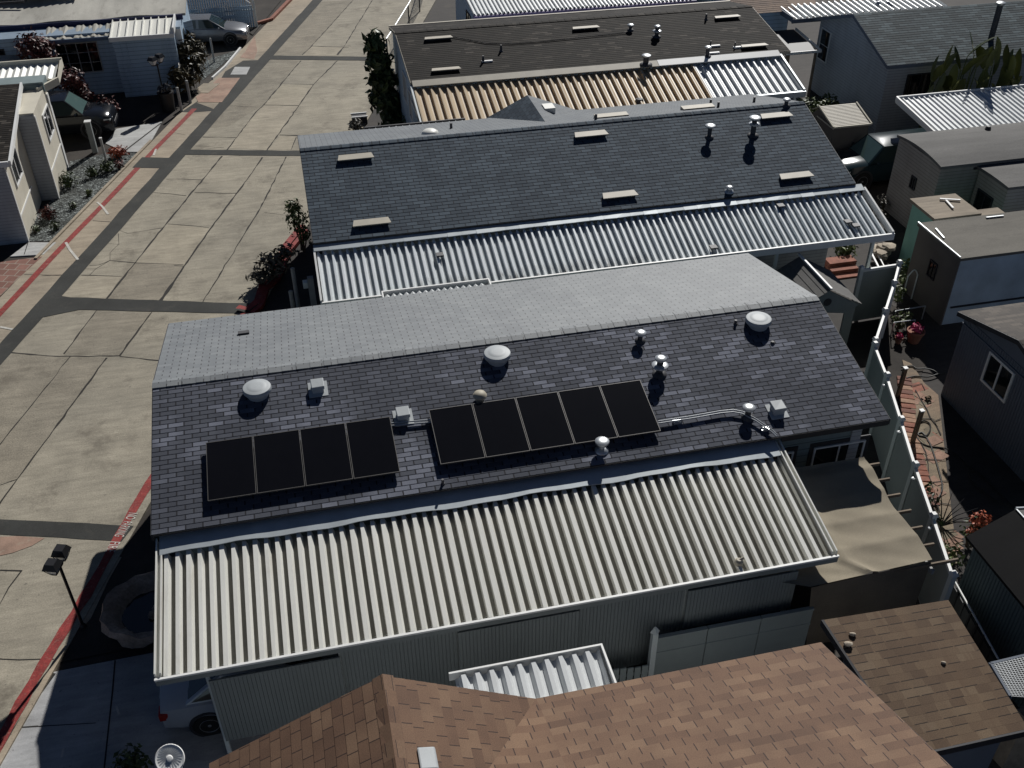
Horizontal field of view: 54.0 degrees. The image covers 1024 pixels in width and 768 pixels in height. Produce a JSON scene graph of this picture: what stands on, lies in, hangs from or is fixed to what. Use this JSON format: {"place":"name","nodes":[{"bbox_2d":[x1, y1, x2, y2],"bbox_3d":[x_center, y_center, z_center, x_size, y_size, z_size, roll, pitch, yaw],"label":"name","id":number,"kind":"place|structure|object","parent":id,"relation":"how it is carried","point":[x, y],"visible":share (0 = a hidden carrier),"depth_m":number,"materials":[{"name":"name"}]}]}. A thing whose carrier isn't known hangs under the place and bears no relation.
{"place":"outdoors","nodes":[
{"label":"outdoors","id":0,"kind":"place"},
{"bbox_2d":[0,652,268,767],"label":"driveway","id":1,"kind":"structure","parent":0,"point":[78,695],"depth_m":21.16,"materials":[{"name":"concrete"}]},
{"bbox_2d":[108,743,153,767],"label":"shrub","id":2,"kind":"object","parent":1,"relation":"on","point":[132,760],"visible":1,"depth_m":19.84,"materials":[{"name":"green plant"}]},
{"bbox_2d":[0,0,285,296],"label":"yard ground","id":3,"kind":"structure","parent":0,"point":[137,110],"depth_m":48.78,"materials":[{"name":"concrete"}]},
{"bbox_2d":[0,257,40,295],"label":"brick apron","id":4,"kind":"object","parent":3,"relation":"on","point":[12,272],"visible":1,"depth_m":36.55,"materials":[{"name":"brick"}]},
{"bbox_2d":[10,242,55,256],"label":"walk slab","id":5,"kind":"structure","parent":3,"relation":"on","point":[34,248],"depth_m":37.79,"materials":[{"name":"concrete"}]},
{"bbox_2d":[0,57,68,244],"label":"mobile home","id":6,"kind":"object","parent":3,"relation":"on","point":[33,161],"visible":1,"depth_m":39.94,"materials":[{"name":"beige paint"}]},
{"bbox_2d":[12,26,67,90],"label":"shrub","id":7,"kind":"object","parent":3,"relation":"on","point":[34,50],"visible":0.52,"depth_m":47.74,"materials":[{"name":"red plant"}]},
{"bbox_2d":[56,66,94,101],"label":"shrub","id":8,"kind":"object","parent":3,"relation":"on","point":[74,81],"visible":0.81,"depth_m":46.96,"materials":[{"name":"red plant"}]},
{"bbox_2d":[29,152,135,240],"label":"gravel bed","id":9,"kind":"object","parent":3,"relation":"on","point":[76,194],"visible":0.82,"depth_m":41.83,"materials":[{"name":"gravel"}]},
{"bbox_2d":[47,90,118,138],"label":"pickup truck","id":10,"kind":"object","parent":3,"relation":"on","point":[72,111],"visible":0.49,"depth_m":45.85,"materials":[{"name":"black paint"}]},
{"bbox_2d":[34,140,151,258],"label":"kerb","id":11,"kind":"structure","parent":3,"relation":"on","point":[79,213],"depth_m":40.84,"materials":[{"name":"concrete"}]},
{"bbox_2d":[0,0,193,96],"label":"mobile home","id":12,"kind":"object","parent":3,"relation":"on","point":[108,46],"visible":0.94,"depth_m":50.04,"materials":[{"name":"blue"}]},
{"bbox_2d":[55,41,103,72],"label":"window","id":13,"kind":"structure","parent":12,"relation":"in","point":[84,56],"depth_m":49.66,"materials":[{"name":"black glass"}]},
{"bbox_2d":[106,122,161,151],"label":"driveway apron","id":14,"kind":"object","parent":3,"relation":"on","point":[124,137],"visible":0.89,"depth_m":46.43,"materials":[{"name":"concrete"}]},
{"bbox_2d":[156,83,174,112],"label":"rubbish bin","id":15,"kind":"object","parent":3,"relation":"on","point":[165,95],"visible":1,"depth_m":48.43,"materials":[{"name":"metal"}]},
{"bbox_2d":[166,28,208,95],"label":"garden plants","id":16,"kind":"object","parent":3,"relation":"on","point":[194,48],"visible":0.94,"depth_m":50.41,"materials":[{"name":"green plant"}]},
{"bbox_2d":[194,50,236,79],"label":"gravel bed","id":17,"kind":"object","parent":3,"relation":"on","point":[220,60],"visible":0.71,"depth_m":54.46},
{"bbox_2d":[189,14,249,45],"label":"car","id":18,"kind":"object","parent":3,"relation":"on","point":[206,27],"visible":0.6,"depth_m":56.44,"materials":[{"name":"silver metal"}]},
{"bbox_2d":[187,0,257,26],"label":"picket fence","id":19,"kind":"object","parent":3,"relation":"on","point":[242,11],"visible":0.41,"depth_m":59.00,"materials":[{"name":"white"}]},
{"bbox_2d":[247,0,280,34],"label":"planter bed","id":20,"kind":"object","parent":3,"relation":"on","point":[264,9],"visible":0.67,"depth_m":62.31,"materials":[{"name":"soil"}]},
{"bbox_2d":[0,0,435,729],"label":"road","id":21,"kind":"structure","parent":0,"point":[90,462],"depth_m":33.31,"materials":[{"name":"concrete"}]},
{"bbox_2d":[0,536,43,554],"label":"red paint patch","id":22,"kind":"object","parent":21,"relation":"on","point":[10,544],"visible":1,"depth_m":25.46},
{"bbox_2d":[0,645,67,765],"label":"kerb","id":23,"kind":"structure","parent":21,"relation":"on","point":[54,665],"depth_m":21.59,"materials":[{"name":"concrete"}]},
{"bbox_2d":[0,354,69,442],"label":"road slab","id":24,"kind":"structure","parent":21,"relation":"on","point":[25,379],"depth_m":31.05,"materials":[{"name":"concrete"}]},
{"bbox_2d":[0,356,104,482],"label":"road slab","id":25,"kind":"structure","parent":21,"relation":"on","point":[26,437],"depth_m":29.68,"materials":[{"name":"concrete"}]},
{"bbox_2d":[0,519,132,540],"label":"asphalt trench","id":26,"kind":"object","parent":21,"relation":"on","point":[91,531],"visible":1,"depth_m":25.86,"materials":[{"name":"asphalt"}]},
{"bbox_2d":[0,474,150,751],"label":"red kerb line","id":27,"kind":"object","parent":21,"relation":"on","point":[25,694],"visible":0.89,"depth_m":23.21,"materials":[{"name":"paint"}]},
{"bbox_2d":[62,276,121,298],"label":"road slab","id":28,"kind":"structure","parent":21,"relation":"on","point":[94,286],"depth_m":35.57,"materials":[{"name":"concrete"}]},
{"bbox_2d":[65,311,149,355],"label":"road slab","id":29,"kind":"structure","parent":21,"relation":"on","point":[107,333],"depth_m":33.20,"materials":[{"name":"concrete"}]},
{"bbox_2d":[108,262,182,299],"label":"road slab","id":30,"kind":"structure","parent":21,"relation":"on","point":[145,281],"depth_m":35.88,"materials":[{"name":"concrete"}]},
{"bbox_2d":[40,296,257,317],"bbox_3d":[-12.379,-2.749,34.632,7.326,0.001,1.439,-1,37,-1],"label":"asphalt trench","id":31,"kind":"object","parent":21,"relation":"on","point":[59,304],"visible":0.97,"depth_m":34.54,"materials":[{"name":"asphalt"}]},
{"bbox_2d":[0,0,311,342],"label":"road edge strip","id":32,"kind":"object","parent":21,"relation":"on","point":[15,313],"visible":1,"depth_m":40.96,"materials":[{"name":"concrete"}]},
{"bbox_2d":[0,108,195,315],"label":"red kerb line","id":33,"kind":"object","parent":32,"relation":"on","point":[30,280],"visible":1,"depth_m":39.27,"materials":[{"name":"paint"}]},
{"bbox_2d":[133,157,171,167],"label":"asphalt trench","id":34,"kind":"object","parent":32,"relation":"on","point":[149,162],"visible":1,"depth_m":44.06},
{"bbox_2d":[197,60,260,101],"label":"asphalt trench","id":35,"kind":"object","parent":32,"relation":"on","point":[251,64],"visible":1,"depth_m":53.24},
{"bbox_2d":[196,78,238,101],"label":"worn paint patch","id":36,"kind":"object","parent":35,"relation":"on","point":[221,90],"visible":1,"depth_m":50.93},
{"bbox_2d":[0,0,321,364],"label":"asphalt gutter","id":37,"kind":"object","parent":21,"relation":"on","point":[23,328],"visible":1,"depth_m":40.43,"materials":[{"name":"asphalt"}]},
{"bbox_2d":[137,224,208,265],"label":"road slab","id":38,"kind":"structure","parent":21,"relation":"on","point":[171,244],"depth_m":38.02,"materials":[{"name":"concrete"}]},
{"bbox_2d":[184,150,299,155],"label":"asphalt trench","id":39,"kind":"object","parent":21,"relation":"on","point":[247,152],"visible":0.92,"depth_m":44.88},
{"bbox_2d":[210,60,297,127],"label":"road slab","id":40,"kind":"structure","parent":21,"relation":"on","point":[261,86],"depth_m":50.99,"materials":[{"name":"concrete"}]},
{"bbox_2d":[230,106,297,149],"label":"road slab","id":41,"kind":"structure","parent":21,"relation":"on","point":[263,128],"depth_m":47.21,"materials":[{"name":"concrete"}]},
{"bbox_2d":[240,229,307,314],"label":"kerb","id":42,"kind":"structure","parent":21,"relation":"on","point":[269,286],"depth_m":35.35,"materials":[{"name":"red paint"}]},
{"bbox_2d":[236,225,303,309],"bbox_3d":[-8.536,-4.346,36.564,0.699,0.001,6.233,6,37,8],"label":"red kerb line","id":43,"kind":"object","parent":42,"relation":"on","point":[259,293],"visible":0.6,"depth_m":35.00,"materials":[{"name":"paint"}]},
{"bbox_2d":[265,84,311,104],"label":"road slab","id":44,"kind":"structure","parent":21,"relation":"on","point":[284,94],"depth_m":50.54,"materials":[{"name":"concrete"}]},
{"bbox_2d":[274,0,352,54],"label":"road slab","id":45,"kind":"structure","parent":21,"relation":"on","point":[312,27],"depth_m":59.41,"materials":[{"name":"concrete"}]},
{"bbox_2d":[269,55,366,60],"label":"asphalt trench","id":46,"kind":"object","parent":21,"relation":"on","point":[317,57],"visible":0.84,"depth_m":55.07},
{"bbox_2d":[56,0,1023,767],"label":"yard ground","id":47,"kind":"structure","parent":0,"point":[968,444],"depth_m":31.51,"materials":[{"name":"concrete"}]},
{"bbox_2d":[61,508,179,661],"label":"planter soil","id":48,"kind":"structure","parent":47,"relation":"on","point":[137,555],"depth_m":24.53,"materials":[{"name":"soil"}]},
{"bbox_2d":[42,544,86,629],"bbox_3d":[-9.956,4.713,22.641,0.334,2.472,0.757,3,37,4],"label":"street lamp","id":49,"kind":"object","parent":48,"relation":"on","point":[52,566],"visible":1,"depth_m":22.04,"materials":[{"name":"black metal"}]},
{"bbox_2d":[99,570,154,648],"bbox_3d":[-8.416,5.275,23.478,2.176,0.560,2.223,-8,37,-10],"label":"rock basin","id":50,"kind":"object","parent":48,"relation":"on","point":[126,619],"visible":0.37,"depth_m":23.34,"materials":[{"name":"stone"}]},
{"bbox_2d":[155,743,184,767],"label":"fountain","id":51,"kind":"object","parent":47,"relation":"on","point":[171,755],"visible":1,"depth_m":17.19,"materials":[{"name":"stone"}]},
{"bbox_2d":[158,653,338,736],"bbox_3d":[-5.131,6.060,21.505,4.625,1.514,2.134,-8,37,-10],"label":"car","id":52,"kind":"object","parent":47,"relation":"on","point":[189,704],"visible":0.13,"depth_m":20.58,"materials":[{"name":"white paint"}]},
{"bbox_2d":[245,241,300,284],"bbox_3d":[-8.435,-4.211,35.581,2.195,1.269,1.159,-22,42,-27],"label":"shrub","id":53,"kind":"object","parent":47,"relation":"on","point":[275,263],"visible":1,"depth_m":35.39,"materials":[{"name":"green plant"}]},
{"bbox_2d":[284,197,310,251],"bbox_3d":[-7.898,-5.875,37.113,0.988,2.092,0.933,4,37,6],"label":"shrub","id":54,"kind":"object","parent":47,"relation":"on","point":[296,221],"visible":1,"depth_m":36.94,"materials":[{"name":"green plant"}]},
{"bbox_2d":[361,27,401,122],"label":"tree","id":55,"kind":"object","parent":47,"relation":"on","point":[383,95],"visible":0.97,"depth_m":46.14,"materials":[{"name":"green plant"}]},
{"bbox_2d":[381,278,490,296],"bbox_3d":[-2.091,-1.127,29.361,3.090,3.800,0.640,-8,37,-10],"label":"awning","id":56,"kind":"object","parent":47,"relation":"on","point":[435,287],"visible":0.41,"depth_m":28.46,"materials":[{"name":"white metal"}]},
{"bbox_2d":[154,440,838,753],"bbox_3d":[-0.226,4.587,21.677,13.780,3.740,3.120,-8,37,-10],"label":"carport","id":57,"kind":"object","parent":47,"relation":"on","point":[621,568],"visible":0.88,"depth_m":20.57,"materials":[{"name":"white metal"}]},
{"bbox_2d":[150,253,890,554],"bbox_3d":[-0.164,0.753,25.886,16.580,4.896,8.168,-8,37,-10],"label":"mobile home","id":58,"kind":"object","parent":47,"relation":"on","point":[725,351],"visible":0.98,"depth_m":23.87,"materials":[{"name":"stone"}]},
{"bbox_2d":[206,436,256,501],"bbox_3d":[-6.001,1.827,21.466,0.990,0.457,1.521,-8,37,-10],"label":"solar panel","id":59,"kind":"object","parent":58,"relation":"on","point":[230,468],"visible":1,"depth_m":21.41,"materials":[{"name":"glass"}]},
{"bbox_2d":[253,430,304,493],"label":"solar panel","id":60,"kind":"object","parent":58,"relation":"on","point":[278,462],"visible":1,"depth_m":21.59,"materials":[{"name":"glass"}]},
{"bbox_2d":[300,423,352,486],"bbox_3d":[-4.036,1.552,21.824,0.990,0.457,1.521,-8,37,-10],"label":"solar panel","id":61,"kind":"object","parent":58,"relation":"on","point":[326,455],"visible":1,"depth_m":21.77,"materials":[{"name":"glass"}]},
{"bbox_2d":[346,417,399,479],"bbox_3d":[-3.054,1.415,22.003,0.990,0.457,1.521,-8,37,-10],"label":"solar panel","id":62,"kind":"object","parent":58,"relation":"on","point":[372,448],"visible":1,"depth_m":21.94,"materials":[{"name":"glass"}]},
{"bbox_2d":[429,404,484,464],"bbox_3d":[-1.232,1.137,22.354,0.990,0.457,1.521,-8,37,-10],"label":"solar panel","id":63,"kind":"object","parent":58,"relation":"on","point":[456,434],"visible":1,"depth_m":22.30,"materials":[{"name":"glass"}]},
{"bbox_2d":[472,398,529,457],"bbox_3d":[-0.250,0.999,22.533,0.990,0.457,1.521,-8,37,-10],"label":"solar panel","id":64,"kind":"object","parent":58,"relation":"on","point":[501,428],"visible":1,"depth_m":22.48,"materials":[{"name":"glass"}]},
{"bbox_2d":[515,392,573,450],"bbox_3d":[0.733,0.862,22.712,0.990,0.457,1.521,-8,37,-10],"label":"solar panel","id":65,"kind":"object","parent":58,"relation":"on","point":[544,422],"visible":1,"depth_m":22.65,"materials":[{"name":"glass"}]},
{"bbox_2d":[558,386,617,444],"bbox_3d":[1.715,0.724,22.891,0.990,0.457,1.521,-8,37,-10],"label":"solar panel","id":66,"kind":"object","parent":58,"relation":"on","point":[587,415],"visible":1,"depth_m":22.84,"materials":[{"name":"glass"}]},
{"bbox_2d":[600,380,660,437],"bbox_3d":[2.698,0.587,23.070,0.990,0.457,1.521,-8,37,-10],"label":"solar panel","id":67,"kind":"object","parent":58,"relation":"on","point":[630,410],"visible":1,"depth_m":23.01,"materials":[{"name":"glass"}]},
{"bbox_2d":[810,439,865,465],"bbox_3d":[7.869,1.869,24.435,1.350,1.100,0.070,-8,37,-10],"label":"window","id":68,"kind":"structure","parent":58,"relation":"in","point":[834,452],"depth_m":24.24,"materials":[{"name":"black glass"}]},
{"bbox_2d":[449,643,616,698],"bbox_3d":[0.397,6.666,19.602,3.010,2.860,1.040,-8,37,-10],"label":"awning","id":69,"kind":"object","parent":47,"relation":"on","point":[559,672],"visible":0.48,"depth_m":18.98,"materials":[{"name":"white metal"}]},
{"bbox_2d":[297,94,855,268],"bbox_3d":[1.753,-7.009,35.967,17.890,5.366,8.770,-8,37,-10],"label":"mobile home","id":70,"kind":"object","parent":47,"relation":"on","point":[527,158],"visible":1,"depth_m":33.20,"materials":[{"name":"grey"}]},
{"bbox_2d":[455,0,711,19],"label":"mobile home","id":71,"kind":"object","parent":47,"relation":"on","point":[471,9],"visible":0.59,"depth_m":52.42,"materials":[{"name":"white metal"}]},
{"bbox_2d":[389,0,790,122],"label":"mobile home","id":72,"kind":"object","parent":47,"relation":"on","point":[472,47],"visible":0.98,"depth_m":44.31,"materials":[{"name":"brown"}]},
{"bbox_2d":[313,184,894,304],"bbox_3d":[3.124,-3.242,32.144,18.220,3.845,2.280,-8,37,-10],"label":"carport","id":73,"kind":"object","parent":47,"relation":"on","point":[772,228],"visible":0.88,"depth_m":31.24,"materials":[{"name":"white metal"}]},
{"bbox_2d":[410,50,805,121],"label":"carport","id":74,"kind":"object","parent":47,"relation":"on","point":[773,76],"visible":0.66,"depth_m":42.03,"materials":[{"name":"beige metal"}]},
{"bbox_2d":[647,606,813,675],"bbox_3d":[4.632,5.623,21.520,3.670,2.220,0.200,-8,37,-10],"label":"panel fence","id":75,"kind":"object","parent":47,"relation":"on","point":[718,642],"visible":0.88,"depth_m":21.36,"materials":[{"name":"white plastic"}]},
{"bbox_2d":[608,664,648,681],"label":"picket gate","id":76,"kind":"structure","parent":75,"relation":"attached to","point":[630,674],"depth_m":21.06,"materials":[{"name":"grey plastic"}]},
{"bbox_2d":[711,0,815,30],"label":"house","id":77,"kind":"structure","parent":47,"relation":"on","point":[768,11],"depth_m":50.40,"materials":[{"name":"grey"}]},
{"bbox_2d":[774,28,821,99],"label":"patio cover","id":78,"kind":"object","parent":47,"relation":"on","point":[794,42],"visible":0.58,"depth_m":48.82,"materials":[{"name":"metal"}]},
{"bbox_2d":[776,253,861,344],"bbox_3d":[9.352,-2.368,31.773,2.265,2.830,2.220,-8,37,-10],"label":"shed","id":79,"kind":"object","parent":47,"relation":"on","point":[820,282],"visible":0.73,"depth_m":30.95,"materials":[{"name":"grey stone"}]},
{"bbox_2d":[824,255,858,278],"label":"brick steps","id":80,"kind":"structure","parent":47,"relation":"on","point":[841,267],"depth_m":36.29,"materials":[{"name":"brick"}]},
{"bbox_2d":[812,102,871,150],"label":"tool shed","id":81,"kind":"structure","parent":47,"relation":"on","point":[843,126],"depth_m":42.41,"materials":[{"name":"beige paint"}]},
{"bbox_2d":[761,457,958,644],"bbox_3d":[7.151,3.975,23.151,4.430,2.908,3.300,-8,37,-10],"label":"shade canopy","id":82,"kind":"object","parent":47,"relation":"on","point":[868,527],"visible":0.53,"depth_m":21.99,"materials":[{"name":"beige fabric"}]},
{"bbox_2d":[780,0,947,23],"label":"carport","id":83,"kind":"object","parent":47,"relation":"on","point":[810,11],"visible":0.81,"depth_m":50.46,"materials":[{"name":"white metal"}]},
{"bbox_2d":[851,259,902,373],"bbox_3d":[11.119,-1.901,31.633,1.309,2.230,5.174,14,39,19],"label":"vinyl fence","id":84,"kind":"object","parent":47,"relation":"on","point":[874,290],"visible":0.92,"depth_m":32.85,"materials":[{"name":"plastic"}]},
{"bbox_2d":[836,128,926,191],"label":"car","id":85,"kind":"object","parent":47,"relation":"on","point":[868,159],"visible":0.31,"depth_m":41.29,"materials":[{"name":"white paint"}]},
{"bbox_2d":[893,258,909,302],"bbox_3d":[13.459,-3.552,34.755,0.513,1.013,2.367,14,39,18],"label":"plant","id":86,"kind":"object","parent":47,"relation":"on","point":[901,279],"visible":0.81,"depth_m":34.37,"materials":[{"name":"green plant"}]},
{"bbox_2d":[864,341,958,603],"bbox_3d":[10.280,2.338,25.911,0.848,2.230,9.112,3,37,5],"label":"vinyl fence","id":87,"kind":"object","parent":47,"relation":"on","point":[899,465],"visible":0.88,"depth_m":25.41,"materials":[{"name":"plastic"}]},
{"bbox_2d":[820,600,1023,767],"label":"shed","id":88,"kind":"structure","parent":47,"relation":"on","point":[958,709],"depth_m":19.26,"materials":[{"name":"brown"}]},
{"bbox_2d":[898,193,981,267],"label":"shed","id":89,"kind":"structure","parent":47,"relation":"on","point":[929,208],"depth_m":35.26,"materials":[{"name":"green paint"}]},
{"bbox_2d":[884,122,1023,227],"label":"shed","id":90,"kind":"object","parent":47,"relation":"on","point":[936,163],"visible":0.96,"depth_m":37.58,"materials":[{"name":"grey"}]},
{"bbox_2d":[895,84,1023,131],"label":"carport","id":91,"kind":"object","parent":47,"relation":"on","point":[948,110],"visible":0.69,"depth_m":41.29,"materials":[{"name":"white metal"}]},
{"bbox_2d":[904,210,1023,325],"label":"shed","id":92,"kind":"structure","parent":47,"relation":"on","point":[972,262],"depth_m":33.14,"materials":[{"name":"grey metal"}]},
{"bbox_2d":[919,30,1021,127],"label":"bird of paradise","id":93,"kind":"object","parent":47,"relation":"on","point":[984,59],"visible":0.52,"depth_m":43.40,"materials":[{"name":"green plant"}]},
{"bbox_2d":[949,582,999,672],"bbox_3d":[10.031,5.614,22.170,0.057,1.415,2.275,-2,37,-3],"label":"vinyl fence","id":94,"kind":"object","parent":47,"relation":"on","point":[958,604],"visible":0.31,"depth_m":21.91,"materials":[{"name":"white plastic"}]},
{"bbox_2d":[959,510,991,548],"bbox_3d":[11.500,3.630,24.966,0.954,1.102,0.664,-8,37,-10],"label":"flowering bush","id":95,"kind":"object","parent":47,"relation":"on","point":[979,522],"visible":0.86,"depth_m":24.78,"materials":[{"name":"red plant"}]},
{"bbox_2d":[941,302,1023,481],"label":"shed","id":96,"kind":"structure","parent":47,"relation":"on","point":[982,393],"depth_m":28.03,"materials":[{"name":"grey stone"}]},
{"bbox_2d":[980,351,1015,402],"bbox_3d":[13.386,-0.194,27.686,0.070,1.000,1.120,-8,37,-10],"label":"window","id":97,"kind":"structure","parent":96,"relation":"in","point":[996,375],"depth_m":27.68,"materials":[{"name":"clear glass"}]},
{"bbox_2d":[957,507,1023,707],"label":"shed","id":98,"kind":"structure","parent":47,"relation":"on","point":[991,585],"depth_m":21.78,"materials":[{"name":"teal"}]},
{"bbox_2d":[970,161,1023,212],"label":"trailer","id":99,"kind":"object","parent":47,"relation":"on","point":[1000,186],"visible":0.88,"depth_m":36.06,"materials":[{"name":"grey"}]},
{"bbox_2d":[209,642,951,767],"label":"house","id":100,"kind":"structure","parent":0,"point":[818,705],"depth_m":16.23,"materials":[{"name":"brown"}]},
{"bbox_2d":[811,1,1023,132],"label":"house","id":101,"kind":"structure","parent":0,"point":[873,64],"depth_m":45.73,"materials":[{"name":"grey"}]},
{"bbox_2d":[816,27,831,63],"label":"window","id":102,"kind":"structure","parent":101,"relation":"in","point":[825,36],"depth_m":49.17,"materials":[{"name":"black glass"}]},
{"bbox_2d":[903,72,933,95],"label":"window","id":103,"kind":"structure","parent":101,"relation":"in","point":[918,83],"depth_m":44.99,"materials":[{"name":"black glass"}]},
{"bbox_2d":[883,302,959,576],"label":"yard soil","id":104,"kind":"structure","parent":0,"point":[915,355],"depth_m":32.31,"materials":[{"name":"soil"}]},
{"bbox_2d":[907,322,925,344],"bbox_3d":[13.034,-1.659,32.443,0.572,0.703,0.572,-8,37,-10],"label":"flower pot","id":105,"kind":"object","parent":104,"relation":"on","point":[915,332],"visible":1,"depth_m":32.33,"materials":[{"name":"ceramic"}]},
{"bbox_2d":[902,360,957,564],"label":"yard path","id":106,"kind":"structure","parent":0,"point":[934,410],"depth_m":28.95,"materials":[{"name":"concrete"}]},
{"bbox_2d":[917,420,1014,508],"bbox_3d":[11.830,2.260,27.660,1.902,0.044,3.848,-8,37,-10],"label":"garden hose","id":107,"kind":"object","parent":106,"relation":"on","point":[931,446],"visible":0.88,"depth_m":27.90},
{"bbox_2d":[988,654,1023,699],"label":"roof","id":108,"kind":"structure","parent":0,"point":[1009,672],"depth_m":19.71,"materials":[{"name":"metal"}]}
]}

